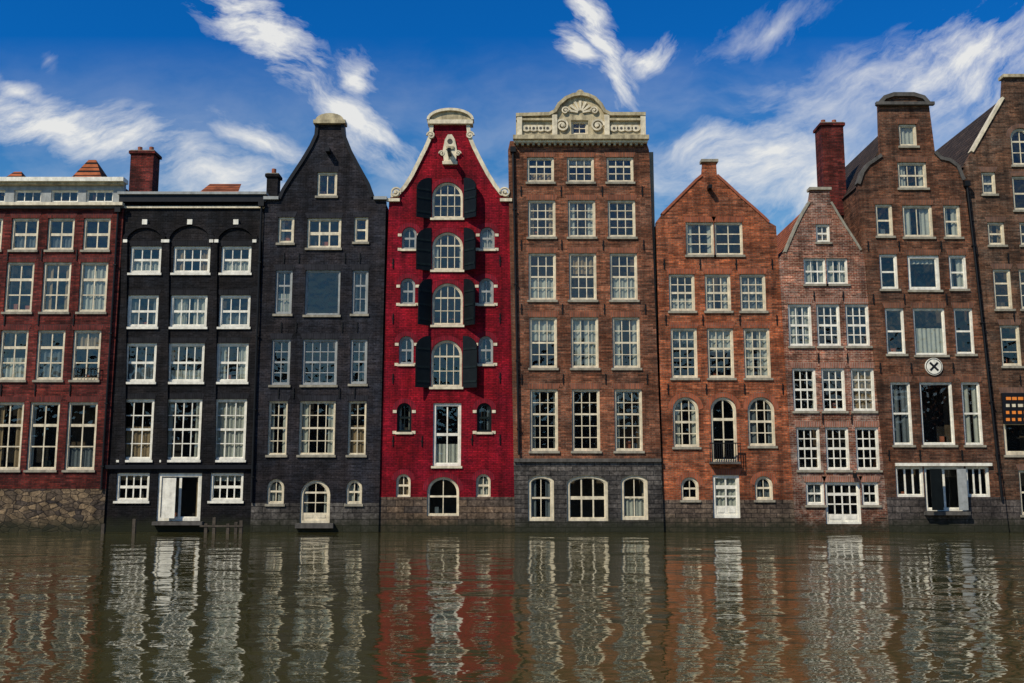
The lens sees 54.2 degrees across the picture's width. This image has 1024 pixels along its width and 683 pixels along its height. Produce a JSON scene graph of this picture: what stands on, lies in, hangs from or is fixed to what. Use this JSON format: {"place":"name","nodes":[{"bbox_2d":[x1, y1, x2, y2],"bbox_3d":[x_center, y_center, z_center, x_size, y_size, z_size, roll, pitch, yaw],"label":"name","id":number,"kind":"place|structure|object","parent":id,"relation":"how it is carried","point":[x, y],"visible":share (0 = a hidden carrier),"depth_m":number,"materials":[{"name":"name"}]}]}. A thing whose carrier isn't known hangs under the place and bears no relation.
{"place":"outdoors","nodes":[
{"label":"outdoors","id":0,"kind":"place"},
{"bbox_2d":[0,532,1023,682],"bbox_3d":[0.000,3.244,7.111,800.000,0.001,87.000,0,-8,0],"label":"canal water","id":1,"kind":"structure","parent":0,"point":[525,607],"depth_m":18.15,"materials":[{"name":"brown liquid"}]},
{"bbox_2d":[0,208,124,531],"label":"facade wall","id":2,"kind":"structure","parent":1,"relation":"in","point":[59,500],"depth_m":48.08,"materials":[{"name":"brick"}]},
{"bbox_2d":[0,222,92,466],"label":"curtains","id":3,"kind":"object","parent":2,"relation":"attached to","point":[75,453],"visible":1,"depth_m":48.53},
{"bbox_2d":[0,266,98,466],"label":"curtains","id":4,"kind":"object","parent":2,"relation":"attached to","point":[82,338],"visible":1,"depth_m":48.71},
{"bbox_2d":[2,266,105,466],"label":"curtains","id":5,"kind":"object","parent":2,"relation":"attached to","point":[87,303],"visible":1,"depth_m":48.96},
{"bbox_2d":[0,250,109,471],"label":"sills","id":6,"kind":"structure","parent":2,"relation":"attached to","point":[52,380],"depth_m":48.56,"materials":[{"name":"stone"}]},
{"bbox_2d":[0,218,110,469],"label":"window frames","id":7,"kind":"structure","parent":2,"relation":"attached to","point":[46,265],"depth_m":48.60,"materials":[{"name":"beige paint"}]},
{"bbox_2d":[0,221,107,466],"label":"glazing bars","id":8,"kind":"object","parent":7,"relation":"attached to","point":[51,347],"visible":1,"depth_m":48.54,"materials":[{"name":"beige paint"}]},
{"bbox_2d":[0,213,112,401],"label":"lintels","id":9,"kind":"object","parent":2,"relation":"attached to","point":[54,326],"visible":1,"depth_m":48.55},
{"bbox_2d":[0,184,125,205],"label":"attic storey","id":10,"kind":"object","parent":2,"relation":"on","point":[46,193],"visible":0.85,"depth_m":49.53,"materials":[{"name":"grey paint"}]},
{"bbox_2d":[0,177,127,184],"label":"cornice","id":11,"kind":"structure","parent":10,"relation":"on","point":[63,179],"depth_m":49.24,"materials":[{"name":"white paint"}]},
{"bbox_2d":[100,206,121,489],"bbox_3d":[-19.398,0.201,48.301,0.280,13.793,0.219,0,-8,0],"label":"downpipe","id":12,"kind":"object","parent":2,"relation":"attached to","point":[117,209],"visible":1,"depth_m":48.30,"materials":[{"name":"black metal"}]},
{"bbox_2d":[104,203,264,531],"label":"facade wall","id":13,"kind":"structure","parent":1,"relation":"in","point":[119,517],"depth_m":48.40,"materials":[{"name":"black brick"}]},
{"bbox_2d":[121,250,207,516],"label":"curtains","id":14,"kind":"object","parent":13,"relation":"attached to","point":[136,451],"visible":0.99,"depth_m":48.11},
{"bbox_2d":[104,465,256,468],"bbox_3d":[-15.759,5.973,47.604,7.296,0.189,0.160,0,-8,0],"label":"ledge","id":15,"kind":"object","parent":13,"relation":"attached to","point":[178,467],"visible":1,"depth_m":47.52,"materials":[{"name":"black paint"}]},
{"bbox_2d":[113,273,251,502],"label":"sills","id":16,"kind":"structure","parent":13,"relation":"attached to","point":[186,382],"depth_m":48.18,"materials":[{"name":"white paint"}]},
{"bbox_2d":[116,246,250,520],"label":"window frames","id":17,"kind":"structure","parent":13,"relation":"attached to","point":[171,345],"depth_m":48.47,"materials":[{"name":"wood"}]},
{"bbox_2d":[120,250,248,516],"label":"glazing bars","id":18,"kind":"object","parent":17,"relation":"attached to","point":[183,429],"visible":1,"depth_m":48.24,"materials":[{"name":"white paint"}]},
{"bbox_2d":[115,241,252,472],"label":"lintels","id":19,"kind":"object","parent":13,"relation":"attached to","point":[189,339],"visible":1,"depth_m":48.54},
{"bbox_2d":[128,299,246,378],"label":"curtains","id":20,"kind":"object","parent":13,"relation":"attached to","point":[150,367],"visible":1,"depth_m":48.91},
{"bbox_2d":[119,240,260,464],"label":"pilasters","id":21,"kind":"object","parent":13,"relation":"attached to","point":[165,357],"visible":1,"depth_m":48.42,"materials":[{"name":"black brick"}]},
{"bbox_2d":[122,222,257,242],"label":"blind arches","id":22,"kind":"structure","parent":13,"relation":"attached to","point":[130,231],"depth_m":49.24,"materials":[{"name":"black brick"}]},
{"bbox_2d":[134,261,248,480],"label":"curtains","id":23,"kind":"object","parent":13,"relation":"attached to","point":[229,450],"visible":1,"depth_m":48.35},
{"bbox_2d":[119,195,266,203],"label":"cornice","id":24,"kind":"structure","parent":13,"relation":"on","point":[185,199],"depth_m":49.31,"materials":[{"name":"black paint"}]},
{"bbox_2d":[117,191,268,195],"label":"cornice","id":25,"kind":"structure","parent":24,"relation":"on","point":[192,193],"depth_m":49.25,"materials":[{"name":"grey paint"}]},
{"bbox_2d":[250,125,386,531],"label":"facade wall","id":26,"kind":"structure","parent":1,"relation":"in","point":[336,475],"depth_m":48.40,"materials":[{"name":"brick"}]},
{"bbox_2d":[250,200,264,501],"bbox_3d":[-12.338,0.328,48.232,0.280,14.645,0.219,0,-8,0],"label":"downpipe","id":27,"kind":"object","parent":26,"relation":"attached to","point":[261,204],"visible":1,"depth_m":48.21,"materials":[{"name":"black metal"}]},
{"bbox_2d":[265,196,368,505],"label":"sills","id":28,"kind":"structure","parent":26,"relation":"attached to","point":[318,385],"depth_m":48.01,"materials":[{"name":"stone"}]},
{"bbox_2d":[267,172,367,522],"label":"window frames","id":29,"kind":"structure","parent":26,"relation":"attached to","point":[309,483],"depth_m":47.95,"materials":[{"name":"beige paint"}]},
{"bbox_2d":[270,176,365,512],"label":"glazing bars","id":30,"kind":"object","parent":29,"relation":"attached to","point":[319,233],"visible":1,"depth_m":47.93,"materials":[{"name":"beige paint"}]},
{"bbox_2d":[270,221,365,512],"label":"curtains","id":31,"kind":"object","parent":26,"relation":"attached to","point":[305,418],"visible":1,"depth_m":48.02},
{"bbox_2d":[266,167,370,400],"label":"lintels","id":32,"kind":"object","parent":26,"relation":"attached to","point":[319,335],"visible":1,"depth_m":48.44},
{"bbox_2d":[271,270,367,384],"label":"window frames","id":33,"kind":"structure","parent":26,"relation":"attached to","point":[290,272],"depth_m":48.51,"materials":[{"name":"grey paint"}]},
{"bbox_2d":[278,124,373,199],"bbox_3d":[-9.189,-8.919,49.803,4.773,3.908,0.420,0,-8,0],"label":"gable coping","id":34,"kind":"object","parent":26,"relation":"attached to","point":[301,161],"visible":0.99,"depth_m":49.59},
{"bbox_2d":[379,125,514,531],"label":"facade wall","id":35,"kind":"structure","parent":1,"relation":"in","point":[495,510],"depth_m":48.18,"materials":[{"name":"brick"}]},
{"bbox_2d":[396,183,490,515],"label":"window frames","id":36,"kind":"structure","parent":35,"relation":"attached to","point":[437,188],"depth_m":48.57,"materials":[{"name":"beige paint"}]},
{"bbox_2d":[399,185,487,512],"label":"glazing bars","id":37,"kind":"object","parent":36,"relation":"attached to","point":[403,485],"visible":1,"depth_m":48.93,"materials":[{"name":"beige paint"}]},
{"bbox_2d":[392,178,498,490],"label":"lintels","id":38,"kind":"object","parent":35,"relation":"attached to","point":[434,342],"visible":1,"depth_m":48.53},
{"bbox_2d":[399,232,491,494],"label":"curtains","id":39,"kind":"object","parent":35,"relation":"attached to","point":[441,453],"visible":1,"depth_m":48.01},
{"bbox_2d":[395,218,495,467],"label":"sills","id":40,"kind":"structure","parent":35,"relation":"attached to","point":[446,326],"depth_m":48.52,"materials":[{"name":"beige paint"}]},
{"bbox_2d":[415,178,477,387],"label":"shutters","id":41,"kind":"object","parent":35,"relation":"attached to","point":[422,357],"visible":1,"depth_m":48.58,"materials":[{"name":"paint"}]},
{"bbox_2d":[416,187,475,382],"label":"shutter battens","id":42,"kind":"object","parent":41,"relation":"attached to","point":[429,291],"visible":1,"depth_m":48.64,"materials":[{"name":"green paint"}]},
{"bbox_2d":[399,227,494,363],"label":"window frames","id":43,"kind":"structure","parent":35,"relation":"attached to","point":[413,302],"depth_m":48.92,"materials":[{"name":"grey paint"}]},
{"bbox_2d":[433,403,460,465],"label":"window frames","id":44,"kind":"structure","parent":35,"relation":"attached to","point":[436,405],"depth_m":47.97,"materials":[{"name":"white paint"}]},
{"bbox_2d":[390,124,508,197],"bbox_3d":[-3.066,-8.989,49.909,5.884,3.816,0.450,0,-8,0],"label":"gable coping","id":45,"kind":"object","parent":35,"relation":"attached to","point":[421,156],"visible":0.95,"depth_m":49.65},
{"bbox_2d":[508,141,663,531],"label":"facade wall","id":46,"kind":"structure","parent":1,"relation":"in","point":[561,474],"depth_m":48.38,"materials":[{"name":"brown brick"}]},
{"bbox_2d":[510,146,519,454],"bbox_3d":[0.150,-2.136,48.606,0.481,15.209,0.219,0,-8,0],"label":"downpipe","id":47,"kind":"object","parent":46,"relation":"attached to","point":[512,149],"visible":1,"depth_m":48.59,"materials":[{"name":"black metal"}]},
{"bbox_2d":[530,174,593,273],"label":"curtains","id":48,"kind":"object","parent":46,"relation":"attached to","point":[574,262],"visible":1,"depth_m":49.27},
{"bbox_2d":[514,140,647,143],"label":"cornice mouldings","id":49,"kind":"object","parent":46,"relation":"attached to","point":[581,141],"visible":1,"depth_m":49.59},
{"bbox_2d":[513,92,648,140],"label":"cornice mouldings","id":50,"kind":"object","parent":49,"relation":"on","point":[577,137],"visible":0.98,"depth_m":49.73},
{"bbox_2d":[516,97,639,134],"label":"crowning cornice","id":51,"kind":"structure","parent":50,"relation":"attached to","point":[569,117],"depth_m":49.87,"materials":[{"name":"stone"}]},
{"bbox_2d":[525,152,644,388],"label":"lintels","id":52,"kind":"object","parent":46,"relation":"attached to","point":[583,313],"visible":1,"depth_m":49.04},
{"bbox_2d":[526,182,644,452],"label":"sills","id":53,"kind":"structure","parent":46,"relation":"attached to","point":[583,301],"depth_m":48.61,"materials":[{"name":"stone"}]},
{"bbox_2d":[527,121,647,520],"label":"window frames","id":54,"kind":"structure","parent":46,"relation":"attached to","point":[571,480],"depth_m":48.49,"materials":[{"name":"wood"}]},
{"bbox_2d":[530,124,643,516],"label":"glazing bars","id":55,"kind":"object","parent":54,"relation":"attached to","point":[592,497],"visible":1,"depth_m":48.64,"materials":[{"name":"beige paint"}]},
{"bbox_2d":[531,161,643,515],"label":"curtains","id":56,"kind":"object","parent":46,"relation":"attached to","point":[546,325],"visible":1,"depth_m":48.72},
{"bbox_2d":[514,458,660,461],"bbox_3d":[3.594,5.644,47.539,6.997,0.166,0.118,0,-8,0],"label":"string course","id":57,"kind":"object","parent":46,"relation":"attached to","point":[587,459],"visible":1,"depth_m":47.48,"materials":[{"name":"stone"}]},
{"bbox_2d":[655,162,794,531],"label":"facade wall","id":58,"kind":"structure","parent":1,"relation":"in","point":[721,198],"depth_m":48.29,"materials":[{"name":"orange brick"}]},
{"bbox_2d":[672,225,766,505],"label":"curtains","id":59,"kind":"object","parent":58,"relation":"attached to","point":[720,501],"visible":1,"depth_m":48.77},
{"bbox_2d":[669,222,774,499],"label":"window frames","id":60,"kind":"structure","parent":58,"relation":"attached to","point":[729,401],"depth_m":48.57,"materials":[{"name":"beige paint"}]},
{"bbox_2d":[671,225,771,496],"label":"glazing bars","id":61,"kind":"object","parent":60,"relation":"attached to","point":[756,421],"visible":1,"depth_m":48.63,"materials":[{"name":"beige paint"}]},
{"bbox_2d":[666,217,778,485],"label":"lintels","id":62,"kind":"object","parent":58,"relation":"attached to","point":[697,400],"visible":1,"depth_m":48.64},
{"bbox_2d":[673,278,771,496],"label":"curtains","id":63,"kind":"object","parent":58,"relation":"attached to","point":[752,297],"visible":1,"depth_m":48.84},
{"bbox_2d":[668,255,777,501],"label":"sills","id":64,"kind":"structure","parent":58,"relation":"attached to","point":[721,378],"depth_m":48.22,"materials":[{"name":"stone"}]},
{"bbox_2d":[778,190,888,531],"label":"facade wall","id":65,"kind":"structure","parent":1,"relation":"in","point":[802,245],"depth_m":48.38,"materials":[{"name":"brick"}]},
{"bbox_2d":[790,261,844,407],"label":"curtains","id":66,"kind":"object","parent":65,"relation":"attached to","point":[805,309],"visible":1,"depth_m":48.96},
{"bbox_2d":[785,219,880,481],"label":"lintels","id":67,"kind":"object","parent":65,"relation":"attached to","point":[835,423],"visible":1,"depth_m":48.26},
{"bbox_2d":[788,224,879,523],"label":"window frames","id":68,"kind":"structure","parent":65,"relation":"attached to","point":[847,467],"depth_m":48.14,"materials":[{"name":"wood"}]},
{"bbox_2d":[790,227,875,513],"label":"glazing bars","id":69,"kind":"object","parent":68,"relation":"attached to","point":[833,448],"visible":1,"depth_m":48.25,"materials":[{"name":"white paint"}]},
{"bbox_2d":[798,227,871,466],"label":"curtains","id":70,"kind":"object","parent":65,"relation":"attached to","point":[862,386],"visible":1,"depth_m":48.38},
{"bbox_2d":[788,242,882,506],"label":"sills","id":71,"kind":"structure","parent":65,"relation":"attached to","point":[834,411],"depth_m":47.89,"materials":[{"name":"stone"}]},
{"bbox_2d":[856,97,1008,531],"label":"facade wall","id":72,"kind":"structure","parent":1,"relation":"in","point":[880,181],"depth_m":48.51,"materials":[{"name":"brick"}]},
{"bbox_2d":[888,214,909,442],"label":"curtains","id":73,"kind":"object","parent":72,"relation":"attached to","point":[904,409],"visible":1,"depth_m":48.12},
{"bbox_2d":[854,92,965,185],"bbox_3d":[19.753,-10.094,49.931,5.391,4.747,0.500,0,-8,0],"label":"gable coping","id":74,"kind":"object","parent":72,"relation":"on","point":[879,156],"visible":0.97,"depth_m":49.62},
{"bbox_2d":[875,125,960,236],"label":"window frames","id":75,"kind":"structure","parent":72,"relation":"attached to","point":[928,207],"depth_m":49.42,"materials":[{"name":"beige paint"}]},
{"bbox_2d":[873,119,981,381],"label":"lintels","id":76,"kind":"object","parent":72,"relation":"attached to","point":[925,305],"visible":1,"depth_m":48.98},
{"bbox_2d":[875,145,985,446],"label":"sills","id":77,"kind":"structure","parent":72,"relation":"attached to","point":[908,146],"depth_m":48.65,"materials":[{"name":"stone"}]},
{"bbox_2d":[879,254,989,510],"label":"window frames","id":78,"kind":"structure","parent":72,"relation":"attached to","point":[937,287],"depth_m":48.17,"materials":[{"name":"white paint"}]},
{"bbox_2d":[899,128,979,442],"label":"curtains","id":79,"kind":"object","parent":72,"relation":"attached to","point":[929,340],"visible":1,"depth_m":48.73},
{"bbox_2d":[963,180,1002,499],"bbox_3d":[22.752,-0.223,48.291,0.860,15.565,0.219,0,-8,0],"label":"downpipe","id":80,"kind":"object","parent":72,"relation":"attached to","point":[966,183],"visible":1,"depth_m":48.28,"materials":[{"name":"black metal"}]},
{"bbox_2d":[963,78,1023,531],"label":"facade wall","id":81,"kind":"structure","parent":1,"relation":"in","point":[993,148],"depth_m":49.20,"materials":[{"name":"brick"}]},
{"bbox_2d":[979,124,1023,469],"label":"lintels","id":82,"kind":"object","parent":81,"relation":"attached to","point":[1007,266],"visible":1,"depth_m":49.06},
{"bbox_2d":[981,129,1023,514],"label":"window frames","id":83,"kind":"structure","parent":81,"relation":"attached to","point":[1006,271],"depth_m":49.06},
{"bbox_2d":[1001,393,1023,423],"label":"shop sign","id":84,"kind":"object","parent":81,"relation":"attached to","point":[1012,408],"visible":1,"depth_m":47.91,"materials":[{"name":"black paint"}]},
{"bbox_2d":[0,0,1023,234],"label":"sky","id":85,"kind":"structure","parent":0,"point":[224,91],"materials":[{"name":"blue"}]},
{"bbox_2d":[995,133,1023,511],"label":"room back","id":86,"kind":"object","parent":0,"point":[1009,353],"visible":0.09,"depth_m":50.08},
{"label":"ground","id":87,"kind":"structure","parent":0,"visible":0},
{"bbox_2d":[0,189,128,205],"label":"side walls","id":88,"kind":"structure","parent":87,"relation":"on","point":[68,193],"depth_m":51.18,"materials":[{"name":"brick"}]},
{"bbox_2d":[0,194,108,466],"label":"window panes","id":89,"kind":"object","parent":88,"relation":"attached to","point":[51,418],"visible":0.11,"depth_m":49.81,"materials":[{"name":"glass"}]},
{"bbox_2d":[0,194,111,447],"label":"room back","id":90,"kind":"object","parent":88,"relation":"attached to","point":[89,418],"visible":0.11,"depth_m":49.23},
{"bbox_2d":[129,150,161,190],"bbox_3d":[-19.173,-8.524,52.141,1.353,2.625,1.060,0,-8,0],"label":"chimney","id":91,"kind":"object","parent":88,"relation":"on","point":[144,169],"visible":0.82,"depth_m":51.77,"materials":[{"name":"brick"}]},
{"bbox_2d":[126,204,211,205],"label":"side walls","id":92,"kind":"structure","parent":87,"relation":"on","point":[163,204],"depth_m":50.01,"materials":[{"name":"black brick"}]},
{"bbox_2d":[171,250,247,378],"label":"room back","id":93,"kind":"object","parent":92,"relation":"attached to","point":[226,306],"visible":0.02,"depth_m":49.86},
{"bbox_2d":[120,250,248,516],"bbox_3d":[-15.810,2.152,49.693,6.639,13.830,0.212,0,-8,0],"label":"room back","id":94,"kind":"object","parent":87,"relation":"on","point":[188,496],"visible":0.05,"depth_m":49.36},
{"bbox_2d":[305,222,338,512],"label":"room back","id":95,"kind":"object","parent":87,"relation":"on","point":[334,226],"visible":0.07,"depth_m":49.64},
{"bbox_2d":[382,210,388,396],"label":"side walls","id":96,"kind":"structure","parent":87,"relation":"on","point":[387,214],"depth_m":49.81,"materials":[{"name":"brick"}]},
{"bbox_2d":[273,177,365,500],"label":"window panes","id":97,"kind":"object","parent":96,"relation":"attached to","point":[322,292],"visible":0.06,"depth_m":49.73,"materials":[{"name":"glass"}]},
{"bbox_2d":[401,281,489,512],"bbox_3d":[-3.207,2.828,49.539,5.208,11.979,0.224,0,-8,0],"label":"room back","id":98,"kind":"object","parent":87,"relation":"on","point":[450,504],"visible":0.09,"depth_m":48.86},
{"bbox_2d":[402,187,490,477],"bbox_3d":[-3.189,-0.018,49.936,5.255,15.948,0.247,0,-8,0],"label":"room back","id":99,"kind":"object","parent":87,"relation":"on","point":[440,350],"visible":0.12,"depth_m":50.11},
{"bbox_2d":[530,162,632,516],"bbox_3d":[3.470,-0.098,49.879,6.051,18.327,0.222,0,-8,0],"label":"room back","id":100,"kind":"object","parent":87,"relation":"on","point":[546,431],"visible":0.12,"depth_m":49.38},
{"bbox_2d":[531,164,639,516],"bbox_3d":[3.614,-1.023,50.005,6.251,20.195,0.235,0,-8,0],"label":"room back","id":101,"kind":"object","parent":87,"relation":"on","point":[587,507],"visible":0.06,"depth_m":49.51,"materials":[{"name":"black"}]},
{"bbox_2d":[640,152,657,495],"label":"wall","id":102,"kind":"structure","parent":87,"relation":"on","point":[653,237],"depth_m":49.83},
{"bbox_2d":[655,238,660,442],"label":"side walls","id":103,"kind":"structure","parent":87,"relation":"on","point":[657,342],"depth_m":49.30,"materials":[{"name":"orange brick"}]},
{"bbox_2d":[671,225,766,496],"bbox_3d":[10.104,1.064,49.848,5.453,14.065,0.233,0,-8,0],"label":"room back","id":104,"kind":"object","parent":103,"relation":"attached to","point":[727,406],"visible":0.09,"depth_m":49.79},
{"bbox_2d":[711,278,767,505],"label":"room back","id":105,"kind":"object","parent":87,"relation":"on","point":[760,414],"visible":0.02,"depth_m":49.46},
{"bbox_2d":[798,261,873,513],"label":"room back","id":106,"kind":"object","parent":87,"relation":"on","point":[845,489],"visible":0.06,"depth_m":49.35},
{"bbox_2d":[842,190,985,494],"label":"side walls","id":107,"kind":"structure","parent":87,"relation":"on","point":[850,217],"depth_m":49.99,"materials":[{"name":"brick"}]},
{"bbox_2d":[813,122,845,216],"bbox_3d":[16.844,-8.958,52.819,1.318,4.987,1.260,0,-8,0],"label":"chimney","id":108,"kind":"object","parent":107,"relation":"on","point":[830,153],"visible":0.86,"depth_m":52.39,"materials":[{"name":"brick"}]},
{"bbox_2d":[842,136,878,199],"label":"roof","id":109,"kind":"structure","parent":107,"relation":"on","point":[859,161],"depth_m":53.20,"materials":[{"name":"tile"}]},
{"bbox_2d":[877,208,982,506],"bbox_3d":[20.293,0.865,49.709,5.346,15.441,0.204,0,-8,0],"label":"room back","id":110,"kind":"object","parent":107,"relation":"attached to","point":[933,415],"visible":0.15,"depth_m":49.79,"materials":[{"name":"black"}]},
{"bbox_2d":[897,167,974,493],"bbox_3d":[20.355,-1.498,50.038,4.893,18.904,0.226,0,-8,0],"label":"room back","id":111,"kind":"object","parent":107,"relation":"attached to","point":[962,337],"visible":0.06,"depth_m":49.43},
{"bbox_2d":[962,168,971,238],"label":"side walls","id":112,"kind":"structure","parent":87,"relation":"on","point":[966,199],"depth_m":49.97,"materials":[{"name":"brick"}]},
{"bbox_2d":[936,104,995,168],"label":"roof","id":113,"kind":"structure","parent":112,"relation":"on","point":[957,147],"depth_m":53.79,"materials":[{"name":"tile"}]},
{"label":"side walls","id":114,"kind":"object","parent":87,"relation":"on","visible":0},
{"bbox_2d":[794,371,839,466],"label":"room back","id":115,"kind":"object","parent":114,"relation":"attached to","point":[804,405],"visible":0.14,"depth_m":49.27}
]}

